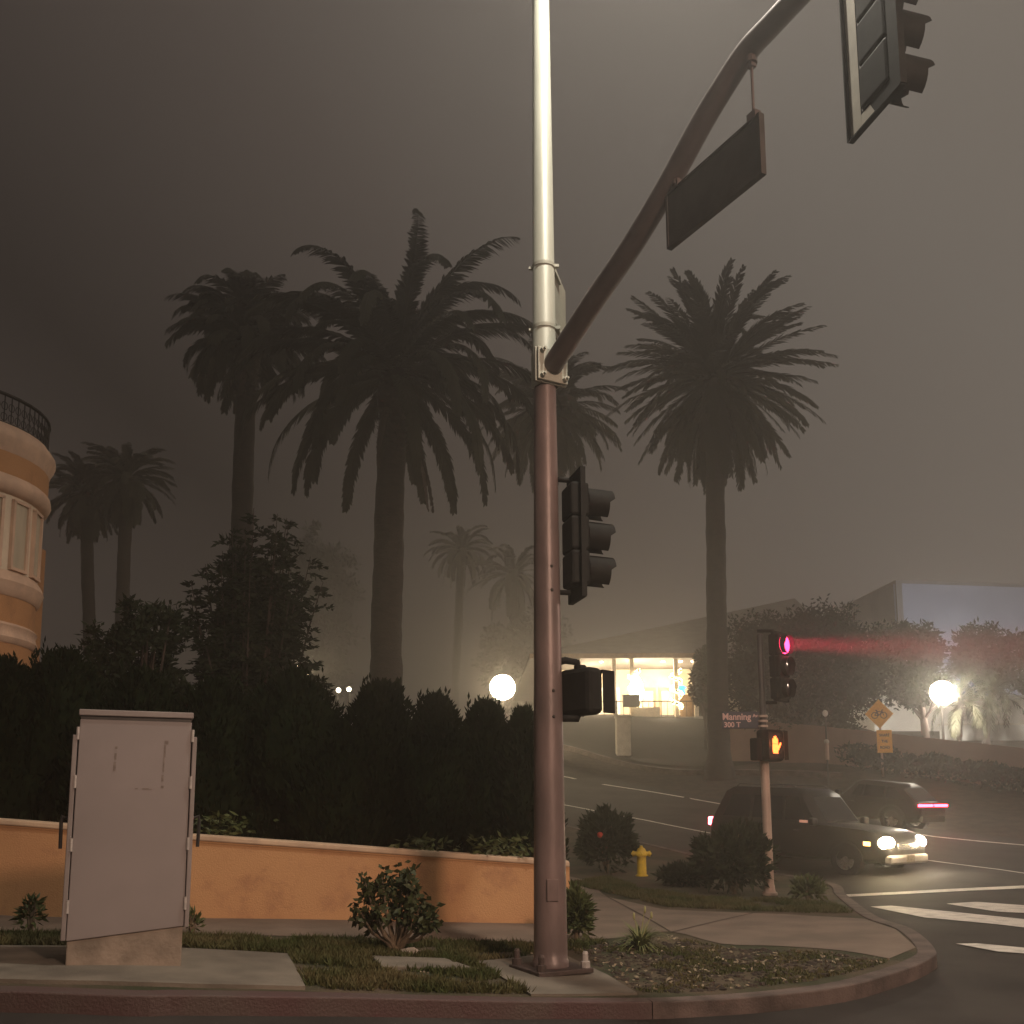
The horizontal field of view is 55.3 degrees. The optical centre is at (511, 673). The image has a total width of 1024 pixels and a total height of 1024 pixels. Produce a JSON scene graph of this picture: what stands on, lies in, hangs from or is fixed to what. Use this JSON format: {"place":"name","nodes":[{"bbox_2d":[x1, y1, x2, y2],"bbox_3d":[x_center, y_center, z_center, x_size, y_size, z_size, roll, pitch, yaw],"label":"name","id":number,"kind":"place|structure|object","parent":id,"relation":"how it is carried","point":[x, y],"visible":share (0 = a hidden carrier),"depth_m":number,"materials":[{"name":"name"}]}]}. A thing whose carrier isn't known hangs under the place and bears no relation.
{"place":"outdoors","nodes":[
{"label":"outdoors","id":0,"kind":"place"},
{"bbox_2d":[0,877,915,957],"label":"sidewalk","id":1,"kind":"structure","parent":0,"point":[862,936],"depth_m":11.71,"materials":[{"name":"concrete"}]},
{"bbox_2d":[606,896,669,930],"bbox_3d":[1.737,3.407,13.997,0.024,0.018,4.402,0,-8,-4],"label":"sidewalk joint","id":2,"kind":"object","parent":1,"relation":"on","point":[640,914],"visible":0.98,"depth_m":13.53,"materials":[{"name":"concrete"}]},
{"bbox_2d":[668,912,755,932],"bbox_3d":[2.690,3.246,12.788,0.024,0.006,2.807,-6,-10,35],"label":"sidewalk joint","id":3,"kind":"object","parent":1,"relation":"on","point":[709,922],"visible":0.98,"depth_m":12.56,"materials":[{"name":"concrete"}]},
{"bbox_2d":[0,827,916,1014],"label":"corner verge","id":4,"kind":"structure","parent":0,"point":[655,860],"depth_m":10.21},
{"bbox_2d":[0,650,54,820],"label":"cypress shrub","id":5,"kind":"object","parent":4,"relation":"on","point":[19,792],"visible":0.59,"depth_m":13.71,"materials":[{"name":"green plant"}]},
{"bbox_2d":[0,390,55,667],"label":"turret house","id":6,"kind":"structure","parent":4,"relation":"on","point":[27,466],"depth_m":16.21,"materials":[{"name":"paint"}]},
{"bbox_2d":[0,494,5,566],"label":"window frame","id":7,"kind":"structure","parent":6,"relation":"in","point":[2,497],"depth_m":15.79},
{"bbox_2d":[7,499,31,574],"bbox_3d":[-8.157,-2.253,16.169,0.090,1.183,0.410,-2,-8,10],"label":"window frame","id":8,"kind":"structure","parent":6,"relation":"in","point":[20,520],"depth_m":16.17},
{"bbox_2d":[29,509,43,582],"bbox_3d":[-8.156,-2.175,16.740,0.090,1.183,0.410,1,-8,-10],"label":"window frame","id":9,"kind":"structure","parent":6,"relation":"in","point":[37,518],"depth_m":16.72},
{"bbox_2d":[8,892,49,931],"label":"shrub","id":10,"kind":"object","parent":4,"relation":"on","point":[30,907],"visible":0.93,"depth_m":10.08,"materials":[{"name":"green plant"}]},
{"bbox_2d":[1,635,111,822],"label":"cypress shrub","id":11,"kind":"object","parent":4,"relation":"on","point":[68,688],"visible":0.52,"depth_m":13.95,"materials":[{"name":"green plant"}]},
{"bbox_2d":[46,450,117,660],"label":"date palm","id":12,"kind":"object","parent":4,"relation":"on","point":[84,526],"visible":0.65,"depth_m":61.14,"materials":[{"name":"green plant"}]},
{"bbox_2d":[49,658,192,821],"bbox_3d":[-5.395,1.539,13.860,2.257,3.537,2.266,-5,-9,31],"label":"cypress shrub","id":13,"kind":"object","parent":4,"relation":"on","point":[142,688],"visible":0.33,"depth_m":13.74,"materials":[{"name":"green plant"}]},
{"bbox_2d":[71,442,176,629],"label":"date palm","id":14,"kind":"object","parent":4,"relation":"on","point":[125,492],"visible":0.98,"depth_m":58.32,"materials":[{"name":"green plant"}]},
{"bbox_2d":[72,592,193,703],"bbox_3d":[-6.926,1.156,17.910,2.140,5.476,2.266,7,-10,-41],"label":"bushy tree","id":15,"kind":"object","parent":4,"relation":"on","point":[124,642],"visible":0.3,"depth_m":17.89,"materials":[{"name":"green plant"}]},
{"bbox_2d":[0,945,304,989],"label":"cabinet pad","id":16,"kind":"object","parent":4,"relation":"on","point":[197,968],"visible":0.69,"depth_m":7.50,"materials":[{"name":"concrete"}]},
{"bbox_2d":[58,709,200,965],"bbox_3d":[-3.143,1.383,8.051,1.062,2.092,0.699,3,-8,-21],"label":"signal cabinet","id":17,"kind":"object","parent":16,"relation":"on","point":[131,817],"visible":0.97,"depth_m":7.75,"materials":[{"name":"metal"}]},
{"bbox_2d":[182,905,205,932],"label":"shrub","id":18,"kind":"object","parent":4,"relation":"on","point":[194,920],"visible":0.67,"depth_m":10.42,"materials":[{"name":"green plant"}]},
{"bbox_2d":[169,672,272,837],"bbox_3d":[-4.391,1.667,14.192,2.297,3.417,2.370,2,-8,-19],"label":"cypress shrub","id":19,"kind":"object","parent":4,"relation":"on","point":[214,706],"visible":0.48,"depth_m":13.60,"materials":[{"name":"green plant"}]},
{"bbox_2d":[193,810,278,835],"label":"trailing plant","id":20,"kind":"object","parent":4,"relation":"on","point":[221,824],"visible":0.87,"depth_m":12.62,"materials":[{"name":"green plant"}]},
{"bbox_2d":[164,268,325,607],"bbox_3d":[-9.664,-4.682,34.866,5.973,19.272,5.719,0,-8,0],"label":"date palm","id":21,"kind":"object","parent":4,"relation":"on","point":[231,332],"visible":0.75,"depth_m":35.10,"materials":[{"name":"green plant"}]},
{"bbox_2d":[157,508,336,701],"bbox_3d":[-5.348,0.396,19.669,3.792,7.501,2.943,0,-8,0],"label":"leafy tree","id":22,"kind":"object","parent":4,"relation":"on","point":[253,634],"visible":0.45,"depth_m":19.38,"materials":[{"name":"green plant"}]},
{"bbox_2d":[218,659,347,839],"bbox_3d":[-3.274,1.598,14.197,2.509,3.594,2.542,-2,-8,9],"label":"cypress shrub","id":23,"kind":"object","parent":4,"relation":"on","point":[296,712],"visible":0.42,"depth_m":13.64,"materials":[{"name":"green plant"}]},
{"bbox_2d":[0,818,569,922],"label":"boundary wall","id":24,"kind":"structure","parent":4,"relation":"on","point":[247,877],"depth_m":12.18,"materials":[{"name":"orange paint"}]},
{"bbox_2d":[283,718,397,846],"bbox_3d":[-2.396,1.968,13.482,1.649,2.722,1.582,0,-8,-6],"label":"cypress shrub","id":25,"kind":"object","parent":4,"relation":"on","point":[334,783],"visible":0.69,"depth_m":13.09,"materials":[{"name":"green plant"}]},
{"bbox_2d":[216,208,561,689],"bbox_3d":[-3.306,-3.583,28.593,10.211,16.868,10.264,0,-8,0],"label":"date palm","id":26,"kind":"object","parent":4,"relation":"on","point":[383,328],"visible":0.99,"depth_m":28.57,"materials":[{"name":"green plant"}]},
{"bbox_2d":[339,672,439,847],"bbox_3d":[-1.940,1.697,13.953,2.002,3.411,1.926,5,-9,-34],"label":"cypress shrub","id":27,"kind":"object","parent":4,"relation":"on","point":[380,715],"visible":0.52,"depth_m":13.51,"materials":[{"name":"green plant"}]},
{"bbox_2d":[347,860,445,951],"bbox_3d":[-1.098,2.361,9.771,1.033,0.965,0.676,-3,-8,20],"label":"rose bush","id":28,"kind":"object","parent":4,"relation":"on","point":[399,888],"visible":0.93,"depth_m":9.68,"materials":[{"name":"green plant"}]},
{"bbox_2d":[400,947,417,953],"bbox_3d":[-1.010,2.741,9.592,0.200,0.099,0.139,3,-9,-25],"label":"rock","id":29,"kind":"object","parent":4,"relation":"on","point":[413,949],"visible":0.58,"depth_m":9.56,"materials":[{"name":"stone"}]},
{"bbox_2d":[372,956,468,969],"bbox_3d":[-0.865,2.780,9.068,0.869,0.272,0.604,3,-8,-22],"label":"flat concrete paving slab","id":30,"kind":"object","parent":4,"relation":"on","point":[399,962],"visible":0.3,"depth_m":9.02,"materials":[{"name":"concrete"}]},
{"bbox_2d":[389,832,452,851],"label":"trailing plant","id":31,"kind":"object","parent":4,"relation":"on","point":[419,844],"visible":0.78,"depth_m":12.56,"materials":[{"name":"green plant"}]},
{"bbox_2d":[0,874,853,993],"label":"grass","id":32,"kind":"structure","parent":4,"relation":"on","point":[350,953],"depth_m":9.38,"materials":[{"name":"plant"}]},
{"bbox_2d":[394,686,491,852],"bbox_3d":[-1.065,1.802,13.991,1.744,3.259,1.464,4,-9,-32],"label":"cypress shrub","id":33,"kind":"object","parent":4,"relation":"on","point":[442,729],"visible":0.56,"depth_m":13.62,"materials":[{"name":"green plant"}]},
{"bbox_2d":[454,692,508,854],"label":"cypress shrub","id":34,"kind":"object","parent":4,"relation":"on","point":[484,722],"visible":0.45,"depth_m":13.76,"materials":[{"name":"green plant"}]},
{"bbox_2d":[453,830,533,858],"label":"trailing plant","id":35,"kind":"object","parent":4,"relation":"on","point":[512,850],"visible":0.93,"depth_m":12.53,"materials":[{"name":"green plant"}]},
{"bbox_2d":[485,703,569,860],"bbox_3d":[0.164,1.926,13.884,1.288,3.050,1.394,-2,-8,12],"label":"cypress shrub","id":36,"kind":"object","parent":4,"relation":"on","point":[515,811],"visible":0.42,"depth_m":13.56,"materials":[{"name":"green plant"}]},
{"bbox_2d":[479,955,636,995],"bbox_3d":[0.330,2.802,9.022,1.035,0.160,2.180,2,-8,-17],"label":"pole pad","id":37,"kind":"object","parent":4,"relation":"on","point":[597,983],"visible":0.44,"depth_m":8.49,"materials":[{"name":"concrete"}]},
{"bbox_2d":[509,0,810,976],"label":"traffic signal pole","id":38,"kind":"object","parent":37,"relation":"on","point":[549,360],"visible":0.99,"depth_m":9.31,"materials":[{"name":"metal"}]},
{"bbox_2d":[554,269,565,339],"bbox_3d":[0.513,-3.864,10.399,0.041,0.777,0.660,-2,-8,15],"label":"pole sign","id":39,"kind":"object","parent":38,"relation":"attached to","point":[560,312],"visible":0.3,"depth_m":10.40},
{"bbox_2d":[558,466,615,604],"bbox_3d":[0.715,-1.359,9.743,0.571,1.307,0.452,2,-8,-14],"label":"traffic signal","id":40,"kind":"object","parent":38,"relation":"attached to","point":[583,537],"visible":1,"depth_m":9.61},
{"bbox_2d":[562,657,614,721],"bbox_3d":[0.659,0.161,9.542,0.544,0.641,0.430,6,-10,-41],"label":"pedestrian signal","id":41,"kind":"object","parent":38,"relation":"attached to","point":[581,690],"visible":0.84,"depth_m":9.45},
{"bbox_2d":[665,53,766,250],"bbox_3d":[1.577,-4.138,7.729,0.114,1.090,1.127,4,-9,-28],"label":"hanging sign","id":42,"kind":"object","parent":38,"relation":"hanging from","point":[728,171],"visible":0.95,"depth_m":7.59,"materials":[{"name":"metal"}]},
{"bbox_2d":[839,0,934,143],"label":"traffic signal","id":43,"kind":"object","parent":38,"relation":"hanging from","point":[879,38],"visible":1,"depth_m":6.88,"materials":[{"name":"metal"}]},
{"bbox_2d":[258,934,889,990],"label":"leaf litter","id":44,"kind":"object","parent":4,"relation":"on","point":[730,979],"visible":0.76,"depth_m":9.52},
{"bbox_2d":[566,879,598,939],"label":"dark bush","id":45,"kind":"object","parent":4,"relation":"on","point":[581,917],"visible":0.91,"depth_m":11.03,"materials":[{"name":"green plant"}]},
{"bbox_2d":[571,803,640,874],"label":"dark bush","id":46,"kind":"object","parent":4,"relation":"on","point":[604,834],"visible":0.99,"depth_m":20.43,"materials":[{"name":"green plant"}]},
{"bbox_2d":[606,906,674,954],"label":"strap leaf clump","id":47,"kind":"object","parent":4,"relation":"on","point":[638,939],"visible":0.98,"depth_m":10.54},
{"bbox_2d":[631,845,651,876],"bbox_3d":[2.698,3.906,20.339,0.365,0.627,0.328,4,-9,-31],"label":"fire hydrant","id":48,"kind":"object","parent":4,"relation":"on","point":[641,853],"visible":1,"depth_m":20.26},
{"bbox_2d":[651,859,708,886],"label":"dark bush","id":49,"kind":"object","parent":4,"relation":"on","point":[678,873],"visible":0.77,"depth_m":18.39,"materials":[{"name":"green plant"}]},
{"bbox_2d":[575,940,878,992],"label":"soil clods","id":50,"kind":"object","parent":4,"relation":"on","point":[709,987],"visible":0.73,"depth_m":9.54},
{"bbox_2d":[570,938,887,992],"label":"sparse grass","id":51,"kind":"structure","parent":4,"relation":"on","point":[857,966],"depth_m":9.51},
{"bbox_2d":[687,816,781,894],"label":"dark bush","id":52,"kind":"object","parent":4,"relation":"on","point":[731,853],"visible":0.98,"depth_m":16.69,"materials":[{"name":"green plant"}]},
{"bbox_2d":[756,633,777,895],"bbox_3d":[4.397,1.541,17.001,0.260,4.546,0.260,0,-8,0],"label":"signal post","id":53,"kind":"object","parent":4,"relation":"on","point":[766,800],"visible":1,"depth_m":16.91,"materials":[{"name":"metal"}]},
{"bbox_2d":[722,712,759,728],"bbox_3d":[4.028,0.823,17.112,0.715,0.300,0.047,0,-8,-3],"label":"street name sign","id":54,"kind":"object","parent":53,"relation":"attached to","point":[739,720],"visible":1,"depth_m":17.09,"materials":[{"name":"metal"}]},
{"bbox_2d":[750,729,788,761],"bbox_3d":[4.437,1.245,16.872,0.622,0.552,0.314,5,-9,-33],"label":"pedestrian signal","id":55,"kind":"object","parent":53,"relation":"attached to","point":[769,745],"visible":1,"depth_m":16.80,"materials":[{"name":"orange"}]},
{"bbox_2d":[757,629,796,703],"bbox_3d":[4.669,-0.120,17.201,0.541,1.332,0.462,-8,-11,43],"label":"traffic signal","id":56,"kind":"object","parent":53,"relation":"attached to","point":[782,665],"visible":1,"depth_m":17.04,"materials":[{"name":"red"}]},
{"bbox_2d":[787,873,829,901],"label":"shrub","id":57,"kind":"object","parent":4,"relation":"on","point":[808,885],"visible":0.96,"depth_m":15.46,"materials":[{"name":"green plant"}]},
{"bbox_2d":[0,764,1023,1023],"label":"road","id":58,"kind":"structure","parent":0,"point":[964,984],"depth_m":13.21,"materials":[{"name":"asphalt"}]},
{"bbox_2d":[0,986,651,1019],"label":"kerb painted","id":59,"kind":"object","parent":58,"relation":"on","point":[80,1001],"visible":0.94,"depth_m":7.11,"materials":[{"name":"red paint"}]},
{"bbox_2d":[490,675,514,707],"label":"globe lamp","id":60,"kind":"object","parent":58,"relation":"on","point":[504,685],"visible":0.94,"depth_m":45.92,"materials":[{"name":"glass"}]},
{"bbox_2d":[563,744,842,778],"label":"lot kerb","id":61,"kind":"structure","parent":58,"relation":"on","point":[798,773],"depth_m":41.35,"materials":[{"name":"concrete"}]},
{"bbox_2d":[566,825,936,1018],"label":"kerb","id":62,"kind":"structure","parent":58,"relation":"on","point":[922,962],"depth_m":8.37,"materials":[{"name":"concrete"}]},
{"bbox_2d":[564,776,1022,844],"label":"edge line","id":63,"kind":"object","parent":58,"relation":"on","point":[719,803],"visible":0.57,"depth_m":35.15,"materials":[{"name":"paint"}]},
{"bbox_2d":[566,805,1022,872],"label":"line","id":64,"kind":"object","parent":58,"relation":"on","point":[709,832],"visible":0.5,"depth_m":28.80,"materials":[{"name":"paint"}]},
{"bbox_2d":[708,783,927,874],"bbox_3d":[7.110,3.626,23.065,2.340,1.941,4.866,6,-7,-39],"label":"suv","id":65,"kind":"object","parent":58,"relation":"on","point":[826,824],"visible":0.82,"depth_m":22.23,"materials":[{"name":"paint"}]},
{"bbox_2d":[835,779,947,828],"bbox_3d":[11.082,4.003,30.144,2.140,1.425,4.016,6,-4,-41],"label":"hatchback","id":66,"kind":"object","parent":58,"relation":"on","point":[895,804],"visible":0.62,"depth_m":28.99,"materials":[{"name":"paint"}]},
{"bbox_2d":[846,885,1023,896],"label":"stop line","id":67,"kind":"object","parent":58,"relation":"on","point":[944,890],"visible":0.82,"depth_m":17.95,"materials":[{"name":"paint"}]},
{"bbox_2d":[871,906,1023,926],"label":"crosswalk bar","id":68,"kind":"object","parent":58,"relation":"on","point":[959,916],"visible":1,"depth_m":14.24,"materials":[{"name":"paint"}]},
{"bbox_2d":[948,902,1023,912],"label":"crosswalk bar","id":69,"kind":"object","parent":58,"relation":"on","point":[998,907],"visible":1,"depth_m":15.50,"materials":[{"name":"paint"}]},
{"bbox_2d":[956,943,1023,952],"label":"crosswalk bar","id":70,"kind":"object","parent":58,"relation":"on","point":[1000,948],"visible":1,"depth_m":11.07,"materials":[{"name":"paint"}]},
{"bbox_2d":[0,0,1023,724],"label":"sky","id":71,"kind":"structure","parent":0,"point":[149,148],"materials":[{"name":"grey"}]},
{"bbox_2d":[506,714,759,766],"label":"wall","id":72,"kind":"structure","parent":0,"point":[670,741],"depth_m":52.26,"materials":[{"name":"concrete"}]},
{"bbox_2d":[614,715,630,755],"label":"entrance pillar","id":73,"kind":"structure","parent":72,"relation":"on","point":[622,735],"depth_m":48.15,"materials":[{"name":"concrete"}]},
{"bbox_2d":[563,717,1023,838],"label":"ground","id":74,"kind":"structure","parent":0,"point":[976,809],"depth_m":37.64,"materials":[{"name":"asphalt"}]},
{"bbox_2d":[275,519,366,707],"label":"hazy tree","id":75,"kind":"object","parent":74,"relation":"on","point":[335,664],"visible":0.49,"depth_m":170.96,"materials":[{"name":"green plant"}]},
{"bbox_2d":[423,525,493,717],"bbox_3d":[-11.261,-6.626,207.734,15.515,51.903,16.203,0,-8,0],"label":"date palm","id":76,"kind":"object","parent":74,"relation":"on","point":[461,558],"visible":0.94,"depth_m":208.02,"materials":[{"name":"green plant"}]},
{"bbox_2d":[464,544,533,714],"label":"date palm","id":77,"kind":"object","parent":74,"relation":"on","point":[515,582],"visible":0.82,"depth_m":187.15,"materials":[{"name":"green plant"}]},
{"bbox_2d":[470,602,577,719],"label":"hazy tree","id":78,"kind":"object","parent":74,"relation":"on","point":[508,657],"visible":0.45,"depth_m":150.18,"materials":[{"name":"green plant"}]},
{"bbox_2d":[475,336,627,492],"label":"date palm","id":79,"kind":"object","parent":74,"relation":"on","point":[583,424],"visible":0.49,"depth_m":45.66,"materials":[{"name":"green plant"}]},
{"bbox_2d":[513,598,810,718],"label":"glass-fronted commercial building","id":80,"kind":"structure","parent":74,"relation":"on","point":[657,656],"depth_m":64.13,"materials":[{"name":"glass"}]},
{"bbox_2d":[599,688,619,713],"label":"door","id":81,"kind":"structure","parent":80,"relation":"in","point":[618,689],"depth_m":65.23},
{"bbox_2d":[622,694,639,706],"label":"porch bin","id":82,"kind":"object","parent":80,"relation":"on","point":[630,700],"visible":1,"depth_m":59.12,"materials":[{"name":"metal"}]},
{"bbox_2d":[627,668,641,706],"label":"fairy lights","id":83,"kind":"object","parent":80,"relation":"attached to","point":[637,671],"visible":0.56,"depth_m":60.67,"materials":[{"name":"white glass"}]},
{"bbox_2d":[629,674,643,699],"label":"hanging lantern","id":84,"kind":"object","parent":80,"relation":"hanging from","point":[636,685],"visible":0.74,"depth_m":59.96,"materials":[{"name":"beige"}]},
{"bbox_2d":[640,688,655,706],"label":"window","id":85,"kind":"structure","parent":80,"relation":"in","point":[649,694],"depth_m":65.25,"materials":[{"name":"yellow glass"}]},
{"bbox_2d":[658,687,674,714],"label":"door","id":86,"kind":"structure","parent":80,"relation":"in","point":[664,694],"depth_m":65.23,"materials":[{"name":"white glass"}]},
{"bbox_2d":[669,668,683,710],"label":"fairy lights","id":87,"kind":"object","parent":80,"relation":"attached to","point":[673,689],"visible":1,"depth_m":60.34,"materials":[{"name":"white glass"}]},
{"bbox_2d":[678,685,685,694],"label":"blue window sign","id":88,"kind":"object","parent":80,"relation":"attached to","point":[681,688],"visible":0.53,"depth_m":61.38,"materials":[{"name":"blue"}]},
{"bbox_2d":[686,644,707,748],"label":"round tree","id":89,"kind":"object","parent":74,"relation":"on","point":[697,690],"visible":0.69,"depth_m":50.09,"materials":[{"name":"green plant"}]},
{"bbox_2d":[602,257,838,780],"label":"date palm","id":90,"kind":"object","parent":74,"relation":"on","point":[715,418],"visible":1,"depth_m":40.69,"materials":[{"name":"green plant"}]},
{"bbox_2d":[696,593,901,731],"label":"round tree","id":91,"kind":"object","parent":74,"relation":"on","point":[834,678],"visible":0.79,"depth_m":42.44,"materials":[{"name":"green plant"}]},
{"bbox_2d":[822,710,829,784],"bbox_3d":[12.072,2.852,37.448,0.200,2.902,0.190,-6,-10,36],"label":"marker post","id":92,"kind":"object","parent":74,"relation":"on","point":[825,714],"visible":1,"depth_m":37.40,"materials":[{"name":"metal"}]},
{"bbox_2d":[730,722,1023,790],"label":"block wall","id":93,"kind":"structure","parent":74,"relation":"on","point":[806,743],"depth_m":40.95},
{"bbox_2d":[865,700,892,776],"bbox_3d":[14.520,2.639,38.503,1.078,3.226,0.114,-1,-8,8],"label":"bicycle sign","id":94,"kind":"object","parent":74,"relation":"on","point":[879,713],"visible":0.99,"depth_m":38.52,"materials":[{"name":"metal"}]},
{"bbox_2d":[861,617,951,685],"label":"round tree","id":95,"kind":"object","parent":74,"relation":"on","point":[926,646],"visible":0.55,"depth_m":56.89,"materials":[{"name":"green plant"}]},
{"bbox_2d":[884,661,959,737],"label":"round tree","id":96,"kind":"object","parent":74,"relation":"on","point":[911,684],"visible":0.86,"depth_m":43.38,"materials":[{"name":"green plant"}]},
{"bbox_2d":[824,580,1023,695],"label":"hall","id":97,"kind":"structure","parent":74,"relation":"on","point":[946,607],"depth_m":84.61,"materials":[{"name":"paint"}]},
{"bbox_2d":[833,740,1023,793],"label":"roadside hedge","id":98,"kind":"object","parent":74,"relation":"on","point":[968,769],"visible":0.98,"depth_m":36.73,"materials":[{"name":"green plant"}]},
{"bbox_2d":[847,695,1023,730],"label":"white building","id":99,"kind":"structure","parent":74,"relation":"on","point":[902,719],"depth_m":54.15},
{"bbox_2d":[930,681,954,738],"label":"globe street lamp","id":100,"kind":"object","parent":74,"relation":"on","point":[942,693],"visible":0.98,"depth_m":42.03,"materials":[{"name":"glass"}]},
{"bbox_2d":[931,667,1002,740],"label":"feather palm","id":101,"kind":"object","parent":74,"relation":"on","point":[958,711],"visible":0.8,"depth_m":45.50,"materials":[{"name":"green plant"}]},
{"bbox_2d":[941,616,1016,694],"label":"round tree","id":102,"kind":"object","parent":74,"relation":"on","point":[971,648],"visible":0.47,"depth_m":59.83,"materials":[{"name":"green plant"}]},
{"bbox_2d":[938,723,1023,740],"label":"screen wall","id":103,"kind":"structure","parent":74,"relation":"on","point":[1011,732],"depth_m":49.43,"materials":[{"name":"stone"}]},
{"bbox_2d":[947,652,1023,743],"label":"feather palm","id":104,"kind":"object","parent":74,"relation":"on","point":[996,675],"visible":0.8,"depth_m":48.05,"materials":[{"name":"green plant"}]},
{"bbox_2d":[984,627,1023,694],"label":"round tree","id":105,"kind":"object","parent":74,"relation":"on","point":[1002,647],"visible":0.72,"depth_m":57.30,"materials":[{"name":"green plant"}]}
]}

